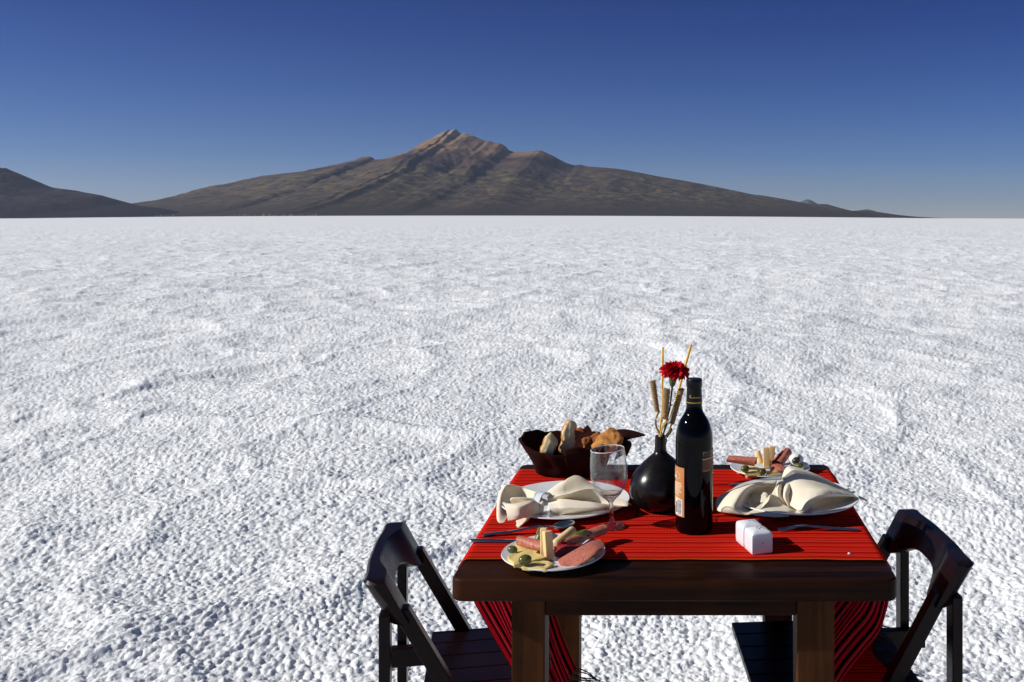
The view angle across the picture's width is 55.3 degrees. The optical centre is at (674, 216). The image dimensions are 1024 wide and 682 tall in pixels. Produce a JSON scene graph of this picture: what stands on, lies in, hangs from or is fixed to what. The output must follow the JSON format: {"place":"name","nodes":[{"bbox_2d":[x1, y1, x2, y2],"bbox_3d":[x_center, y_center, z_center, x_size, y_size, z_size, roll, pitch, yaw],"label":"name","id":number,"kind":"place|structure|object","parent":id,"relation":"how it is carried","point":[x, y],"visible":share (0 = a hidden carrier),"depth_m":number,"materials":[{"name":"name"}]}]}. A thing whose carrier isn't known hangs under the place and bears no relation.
{"place":"outdoors","nodes":[
{"label":"outdoors","id":0,"kind":"place"},
{"bbox_2d":[0,216,1023,681],"bbox_3d":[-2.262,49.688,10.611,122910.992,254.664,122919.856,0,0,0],"label":"salt flat","id":1,"kind":"structure","parent":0,"point":[230,446],"depth_m":7.08,"materials":[{"name":"white"}]},
{"bbox_2d":[0,168,190,217],"bbox_3d":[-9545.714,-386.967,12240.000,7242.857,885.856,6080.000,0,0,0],"label":"dark hill","id":2,"kind":"structure","parent":1,"relation":"on","point":[22,196],"depth_m":12367.65,"materials":[{"name":"grey stone"}]},
{"bbox_2d":[155,213,316,216],"bbox_3d":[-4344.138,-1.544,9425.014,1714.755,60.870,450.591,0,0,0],"label":"village","id":3,"kind":"object","parent":1,"relation":"on","point":[262,215],"visible":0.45,"depth_m":9435.66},
{"bbox_2d":[364,522,552,681],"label":"folding chair","id":4,"kind":"object","parent":1,"relation":"on","point":[463,651],"visible":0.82,"depth_m":2.02,"materials":[{"name":"black paint"}]},
{"bbox_2d":[131,129,931,217],"bbox_3d":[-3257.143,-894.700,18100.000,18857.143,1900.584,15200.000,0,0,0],"label":"volcano","id":5,"kind":"structure","parent":1,"relation":"on","point":[454,172],"depth_m":16142.78},
{"bbox_2d":[452,465,896,681],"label":"dining table","id":6,"kind":"object","parent":1,"relation":"on","point":[806,593],"visible":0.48,"depth_m":1.69,"materials":[{"name":"brown wood"}]},
{"bbox_2d":[458,469,922,681],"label":"tablecloth","id":7,"kind":"object","parent":6,"relation":"on","point":[642,534],"visible":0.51,"depth_m":1.89,"materials":[{"name":"red fabric"}]},
{"bbox_2d":[469,539,515,542],"bbox_3d":[-0.304,0.624,1.840,0.182,0.006,0.020,0,0,0],"label":"knife","id":8,"kind":"object","parent":7,"relation":"on","point":[491,540],"visible":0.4,"depth_m":1.83,"materials":[{"name":"silver metal"}]},
{"bbox_2d":[483,520,574,535],"bbox_3d":[-0.286,0.618,1.891,0.182,0.014,0.040,0,0,-21],"label":"spoon","id":9,"kind":"object","parent":7,"relation":"on","point":[563,524],"visible":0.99,"depth_m":1.90,"materials":[{"name":"silver metal"}]},
{"bbox_2d":[501,534,604,570],"bbox_3d":[-0.222,0.620,1.756,0.190,0.013,0.190,0,0,0],"label":"plate","id":10,"kind":"object","parent":7,"relation":"on","point":[505,553],"visible":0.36,"depth_m":1.72,"materials":[{"name":"white ceramic"}]},
{"bbox_2d":[507,543,538,553],"bbox_3d":[-0.279,0.617,1.769,0.084,0.006,0.040,0,0,43],"label":"cheese slice","id":11,"kind":"object","parent":10,"relation":"on","point":[520,549],"visible":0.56,"depth_m":1.76,"materials":[{"name":"yellow food"}]},
{"bbox_2d":[507,545,517,553],"bbox_3d":[-0.296,0.608,1.746,0.019,0.014,0.015,0,0,0],"label":"olive","id":12,"kind":"object","parent":11,"relation":"on","point":[512,549],"visible":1,"depth_m":1.74,"materials":[{"name":"green food"}]},
{"bbox_2d":[508,549,544,567],"bbox_3d":[-0.270,0.611,1.709,0.063,0.007,0.053,0,0,-36],"label":"cheese slice","id":13,"kind":"object","parent":10,"relation":"on","point":[513,559],"visible":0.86,"depth_m":1.71,"materials":[{"name":"yellow food"}]},
{"bbox_2d":[518,554,531,564],"bbox_3d":[-0.262,0.601,1.674,0.023,0.018,0.019,0,0,0],"label":"olive","id":14,"kind":"object","parent":13,"relation":"on","point":[525,559],"visible":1,"depth_m":1.67,"materials":[{"name":"green food"}]},
{"bbox_2d":[516,536,539,551],"bbox_3d":[-0.266,0.608,1.776,0.068,0.021,0.022,0,0,36],"label":"ham roll","id":15,"kind":"object","parent":10,"relation":"on","point":[529,543],"visible":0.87,"depth_m":1.77,"materials":[{"name":"pink food"}]},
{"bbox_2d":[522,560,553,571],"bbox_3d":[-0.238,0.614,1.679,0.043,0.008,0.042,0,0,28],"label":"cheese slice","id":16,"kind":"object","parent":10,"relation":"on","point":[543,565],"visible":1,"depth_m":1.67,"materials":[{"name":"yellow food"}]},
{"bbox_2d":[535,526,543,539],"bbox_3d":[-0.255,0.605,1.816,0.018,0.019,0.066,0,0,-3],"label":"pickle","id":17,"kind":"object","parent":10,"relation":"on","point":[537,536],"visible":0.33,"depth_m":1.80,"materials":[{"name":"green food"}]},
{"bbox_2d":[540,527,547,555],"bbox_3d":[-0.238,0.595,1.746,0.014,0.052,0.018,0,0,0],"label":"cheese stick","id":18,"kind":"object","parent":10,"relation":"on","point":[541,541],"visible":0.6,"depth_m":1.74,"materials":[{"name":"beige food"}]},
{"bbox_2d":[542,530,553,559],"bbox_3d":[-0.229,0.595,1.733,0.015,0.052,0.024,0,0,-27],"label":"cheese stick","id":19,"kind":"object","parent":10,"relation":"on","point":[547,536],"visible":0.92,"depth_m":1.73,"materials":[{"name":"beige food"}]},
{"bbox_2d":[553,526,575,547],"bbox_3d":[-0.209,0.606,1.806,0.018,0.026,0.064,0,0,28],"label":"cheese stick","id":20,"kind":"object","parent":10,"relation":"on","point":[568,532],"visible":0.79,"depth_m":1.80,"materials":[{"name":"beige food"}]},
{"bbox_2d":[554,543,581,557],"bbox_3d":[-0.196,0.617,1.754,0.059,0.019,0.059,0,0,0],"label":"ham slice","id":21,"kind":"object","parent":10,"relation":"on","point":[562,550],"visible":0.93,"depth_m":1.76,"materials":[{"name":"food"}]},
{"bbox_2d":[567,529,589,537],"bbox_3d":[-0.182,0.601,1.799,0.048,0.021,0.016,0,0,-24],"label":"pickle","id":22,"kind":"object","parent":10,"relation":"on","point":[583,532],"visible":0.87,"depth_m":1.80,"materials":[{"name":"green food"}]},
{"bbox_2d":[558,539,604,565],"bbox_3d":[-0.159,0.609,1.724,0.107,0.025,0.065,0,0,-38],"label":"ham slice","id":23,"kind":"object","parent":10,"relation":"on","point":[582,554],"visible":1,"depth_m":1.72,"materials":[{"name":"pink food"}]},
{"bbox_2d":[560,524,607,544],"bbox_3d":[-0.169,0.603,1.805,0.025,0.019,0.103,0,0,42],"label":"ham roll","id":24,"kind":"object","parent":10,"relation":"on","point":[599,530],"visible":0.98,"depth_m":1.80,"materials":[{"name":"pink food"}]},
{"bbox_2d":[581,557,594,564],"bbox_3d":[-0.156,0.614,1.701,0.010,0.010,0.032,0,0,41],"label":"cheese stick","id":25,"kind":"object","parent":10,"relation":"on","point":[591,559],"visible":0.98,"depth_m":1.70,"materials":[{"name":"food"}]},
{"bbox_2d":[502,480,629,519],"bbox_3d":[-0.237,0.618,2.074,0.280,0.016,0.280,0,0,0],"label":"plate","id":26,"kind":"object","parent":7,"relation":"on","point":[547,486],"visible":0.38,"depth_m":2.06,"materials":[{"name":"white ceramic"}]},
{"bbox_2d":[534,492,552,513],"bbox_3d":[-0.275,0.604,2.015,0.027,0.048,0.040,0,0,45],"label":"napkin ring","id":27,"kind":"object","parent":26,"relation":"on","point":[538,496],"visible":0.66,"depth_m":2.01,"materials":[{"name":"silver metal"}]},
{"bbox_2d":[497,475,631,526],"bbox_3d":[-0.236,0.599,2.035,0.283,0.074,0.185,0,0,-14],"label":"napkin","id":28,"kind":"object","parent":26,"relation":"on","point":[575,494],"visible":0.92,"depth_m":2.01,"materials":[{"name":"beige fabric"}]},
{"bbox_2d":[518,425,645,477],"bbox_3d":[-0.223,0.577,2.355,0.319,0.099,0.175,0,0,-20],"label":"bread basket","id":29,"kind":"object","parent":7,"relation":"on","point":[576,459],"visible":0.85,"depth_m":2.29,"materials":[{"name":"brown wicker"}]},
{"bbox_2d":[540,432,557,454],"bbox_3d":[-0.302,0.549,2.304,0.044,0.058,0.040,0,0,0],"label":"bread chunk","id":30,"kind":"object","parent":29,"relation":"in","point":[549,443],"visible":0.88,"depth_m":2.29,"materials":[{"name":"beige food"}]},
{"bbox_2d":[558,419,576,453],"bbox_3d":[-0.262,0.540,2.343,0.047,0.084,0.031,0,0,-18],"label":"bread chunk","id":31,"kind":"object","parent":29,"relation":"in","point":[569,427],"visible":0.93,"depth_m":2.33,"materials":[{"name":"beige food"}]},
{"bbox_2d":[582,437,592,448],"bbox_3d":[-0.215,0.568,2.372,0.031,0.044,0.032,0,0,0],"label":"bread chunk","id":32,"kind":"object","parent":29,"relation":"in","point":[587,442],"visible":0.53,"depth_m":2.37,"materials":[{"name":"brown food"}]},
{"bbox_2d":[590,431,600,441],"bbox_3d":[-0.198,0.561,2.401,0.041,0.044,0.031,0,0,0],"label":"bread chunk","id":33,"kind":"object","parent":29,"relation":"in","point":[594,435],"visible":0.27,"depth_m":2.39,"materials":[{"name":"brown food"}]},
{"bbox_2d":[591,427,623,457],"bbox_3d":[-0.164,0.553,2.337,0.074,0.068,0.056,0,0,-35],"label":"bread roll","id":34,"kind":"object","parent":29,"relation":"in","point":[612,438],"visible":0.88,"depth_m":2.33,"materials":[{"name":"brown food"}]},
{"bbox_2d":[590,445,627,530],"bbox_3d":[-0.130,0.547,1.930,0.076,0.158,0.076,-4,0,0],"label":"wine glass","id":35,"kind":"object","parent":7,"relation":"on","point":[610,497],"visible":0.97,"depth_m":1.92,"materials":[{"name":"clear glass"}]},
{"bbox_2d":[629,435,675,512],"bbox_3d":[-0.030,0.549,2.058,0.134,0.155,0.134,0,0,0],"label":"vase","id":36,"kind":"object","parent":7,"relation":"on","point":[652,486],"visible":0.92,"depth_m":2.01,"materials":[{"name":"black ceramic"}]},
{"bbox_2d":[649,380,659,433],"bbox_3d":[-0.042,0.453,2.050,0.027,0.208,0.015,0,0,0],"label":"dried coil","id":37,"kind":"object","parent":36,"relation":"in","point":[653,387],"visible":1,"depth_m":2.05,"materials":[{"name":"beige plant"}]},
{"bbox_2d":[658,347,663,436],"bbox_3d":[-0.029,0.429,2.063,0.012,0.295,0.009,0,0,0],"label":"straw","id":38,"kind":"object","parent":36,"relation":"in","point":[661,387],"visible":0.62,"depth_m":2.06,"materials":[{"name":"beige plant"}]},
{"bbox_2d":[659,415,666,436],"bbox_3d":[-0.030,0.489,2.040,0.014,0.135,0.032,0,0,-41],"label":"dried strip","id":39,"kind":"object","parent":36,"relation":"in","point":[661,420],"visible":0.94,"depth_m":2.04,"materials":[{"name":"beige plant"}]},
{"bbox_2d":[661,388,669,436],"bbox_3d":[-0.020,0.461,2.042,0.018,0.192,0.032,0,0,-15],"label":"dried coil","id":40,"kind":"object","parent":36,"relation":"in","point":[665,399],"visible":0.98,"depth_m":2.03,"materials":[{"name":"beige plant"}]},
{"bbox_2d":[659,361,689,436],"bbox_3d":[0.000,0.442,2.045,0.068,0.269,0.066,0,0,0],"label":"carnation","id":41,"kind":"object","parent":36,"relation":"in","point":[674,372],"visible":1,"depth_m":2.03,"materials":[{"name":"red plant"}]},
{"bbox_2d":[665,388,683,437],"bbox_3d":[-0.003,0.462,2.050,0.050,0.189,0.015,0,0,0],"label":"dried coil","id":42,"kind":"object","parent":36,"relation":"in","point":[677,404],"visible":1,"depth_m":2.04,"materials":[{"name":"brown plant"}]},
{"bbox_2d":[665,344,691,429],"bbox_3d":[0.004,0.427,2.074,0.073,0.299,0.007,0,0,-19],"label":"straw","id":43,"kind":"object","parent":36,"relation":"in","point":[687,358],"visible":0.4,"depth_m":2.08,"materials":[{"name":"beige plant"}]},
{"bbox_2d":[675,377,712,534],"bbox_3d":[0.040,0.475,1.914,0.077,0.303,0.075,0,0,0],"label":"wine bottle","id":44,"kind":"object","parent":7,"relation":"on","point":[694,480],"visible":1,"depth_m":1.89,"materials":[{"name":"black glass"}]},
{"bbox_2d":[736,519,761,546],"bbox_3d":[0.144,0.604,1.833,0.042,0.044,0.042,0,0,-18],"label":"shaker","id":45,"kind":"object","parent":7,"relation":"on","point":[741,525],"visible":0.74,"depth_m":1.82,"materials":[{"name":"white ceramic"}]},
{"bbox_2d":[744,526,772,554],"bbox_3d":[0.157,0.604,1.792,0.042,0.044,0.043,0,0,-18],"label":"shaker","id":46,"kind":"object","parent":7,"relation":"on","point":[758,540],"visible":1,"depth_m":1.77,"materials":[{"name":"white ceramic"}]},
{"bbox_2d":[730,456,809,477],"bbox_3d":[0.235,0.620,2.353,0.195,0.013,0.195,0,0,0],"label":"plate","id":47,"kind":"object","parent":7,"relation":"on","point":[735,467],"visible":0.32,"depth_m":2.35,"materials":[{"name":"white ceramic"}]},
{"bbox_2d":[737,466,760,473],"bbox_3d":[0.185,0.617,2.319,0.040,0.006,0.065,0,0,34],"label":"cheese slice","id":48,"kind":"object","parent":47,"relation":"on","point":[753,469],"visible":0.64,"depth_m":2.31,"materials":[{"name":"yellow food"}]},
{"bbox_2d":[726,455,757,465],"bbox_3d":[0.164,0.593,2.322,0.076,0.022,0.023,0,0,13],"label":"ham roll","id":49,"kind":"object","parent":48,"relation":"on","point":[749,461],"visible":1,"depth_m":2.31,"materials":[{"name":"pink food"}]},
{"bbox_2d":[741,465,748,471],"bbox_3d":[0.170,0.605,2.295,0.021,0.017,0.018,0,0,0],"label":"olive","id":50,"kind":"object","parent":48,"relation":"on","point":[744,468],"visible":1,"depth_m":2.29,"materials":[{"name":"green food"}]},
{"bbox_2d":[745,472,762,478],"bbox_3d":[0.189,0.615,2.275,0.049,0.007,0.023,0,0,-25],"label":"cheese slice","id":51,"kind":"object","parent":47,"relation":"on","point":[751,475],"visible":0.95,"depth_m":2.27,"materials":[{"name":"yellow food"}]},
{"bbox_2d":[754,450,762,463],"bbox_3d":[0.210,0.599,2.379,0.026,0.034,0.016,0,0,40],"label":"cheese stick","id":52,"kind":"object","parent":47,"relation":"on","point":[759,456],"visible":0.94,"depth_m":2.37,"materials":[{"name":"beige food"}]},
{"bbox_2d":[759,468,765,474],"bbox_3d":[0.210,0.607,2.275,0.018,0.017,0.019,0,0,0],"label":"olive","id":53,"kind":"object","parent":47,"relation":"on","point":[762,471],"visible":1,"depth_m":2.27,"materials":[{"name":"green food"}]},
{"bbox_2d":[763,447,769,467],"bbox_3d":[0.226,0.595,2.361,0.016,0.051,0.018,0,0,0],"label":"cheese stick","id":54,"kind":"object","parent":47,"relation":"on","point":[766,462],"visible":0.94,"depth_m":2.35,"materials":[{"name":"beige food"}]},
{"bbox_2d":[769,446,774,465],"bbox_3d":[0.242,0.597,2.387,0.019,0.049,0.018,0,0,0],"label":"cheese stick","id":55,"kind":"object","parent":47,"relation":"on","point":[771,452],"visible":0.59,"depth_m":2.38,"materials":[{"name":"beige food"}]},
{"bbox_2d":[766,471,782,475],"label":"cheese slice","id":56,"kind":"object","parent":47,"relation":"on","point":[777,473],"visible":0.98,"depth_m":2.27,"materials":[{"name":"yellow food"}]},
{"bbox_2d":[770,464,784,471],"bbox_3d":[0.250,0.612,2.320,0.036,0.015,0.041,0,0,0],"label":"ham slice","id":57,"kind":"object","parent":47,"relation":"on","point":[775,467],"visible":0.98,"depth_m":2.32,"materials":[{"name":"pink food"}]},
{"bbox_2d":[772,447,791,464],"bbox_3d":[0.267,0.597,2.369,0.028,0.041,0.081,0,0,26],"label":"ham roll","id":58,"kind":"object","parent":47,"relation":"on","point":[782,457],"visible":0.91,"depth_m":2.36,"materials":[{"name":"pink food"}]},
{"bbox_2d":[788,453,803,465],"bbox_3d":[0.300,0.600,2.360,0.037,0.031,0.033,0,0,0],"label":"boiled egg","id":59,"kind":"object","parent":47,"relation":"on","point":[791,456],"visible":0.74,"depth_m":2.35,"materials":[{"name":"white food"}]},
{"bbox_2d":[792,457,799,463],"bbox_3d":[0.297,0.595,2.335,0.020,0.017,0.017,0,0,0],"label":"olive","id":60,"kind":"object","parent":47,"relation":"on","point":[795,460],"visible":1,"depth_m":2.33,"materials":[{"name":"green food"}]},
{"bbox_2d":[796,463,802,467],"bbox_3d":[0.304,0.606,2.325,0.019,0.016,0.016,0,0,0],"label":"olive","id":61,"kind":"object","parent":47,"relation":"on","point":[799,465],"visible":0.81,"depth_m":2.32,"materials":[{"name":"green food"}]},
{"bbox_2d":[801,462,808,468],"bbox_3d":[0.318,0.611,2.345,0.024,0.019,0.022,0,0,0],"label":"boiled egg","id":62,"kind":"object","parent":47,"relation":"on","point":[805,465],"visible":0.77,"depth_m":2.34,"materials":[{"name":"white food"}]},
{"bbox_2d":[734,477,858,515],"bbox_3d":[0.262,0.617,2.094,0.280,0.018,0.280,0,0,0],"label":"plate","id":63,"kind":"object","parent":7,"relation":"on","point":[829,505],"visible":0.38,"depth_m":2.04,"materials":[{"name":"white ceramic"}]},
{"bbox_2d":[715,466,867,516],"bbox_3d":[0.254,0.594,2.075,0.348,0.070,0.192,0,0,-23],"label":"napkin","id":64,"kind":"object","parent":63,"relation":"on","point":[800,490],"visible":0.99,"depth_m":2.04,"materials":[{"name":"beige fabric"}]},
{"bbox_2d":[777,525,859,530],"bbox_3d":[0.287,0.621,1.907,0.164,0.010,0.023,0,0,0],"label":"fork","id":65,"kind":"object","parent":7,"relation":"on","point":[814,526],"visible":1,"depth_m":1.91,"materials":[{"name":"silver metal"}]},
{"bbox_2d":[801,199,816,204],"bbox_3d":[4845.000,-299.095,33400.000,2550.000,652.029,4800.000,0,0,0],"label":"peak","id":66,"kind":"structure","parent":1,"relation":"on","point":[808,201],"depth_m":33693.02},
{"bbox_2d":[732,509,973,681],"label":"folding chair","id":67,"kind":"object","parent":1,"relation":"on","point":[765,648],"visible":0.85,"depth_m":2.02,"materials":[{"name":"black paint"}]},
{"bbox_2d":[0,0,1023,218],"label":"sky","id":68,"kind":"structure","parent":0,"point":[915,108],"materials":[{"name":"blue"}]}
]}

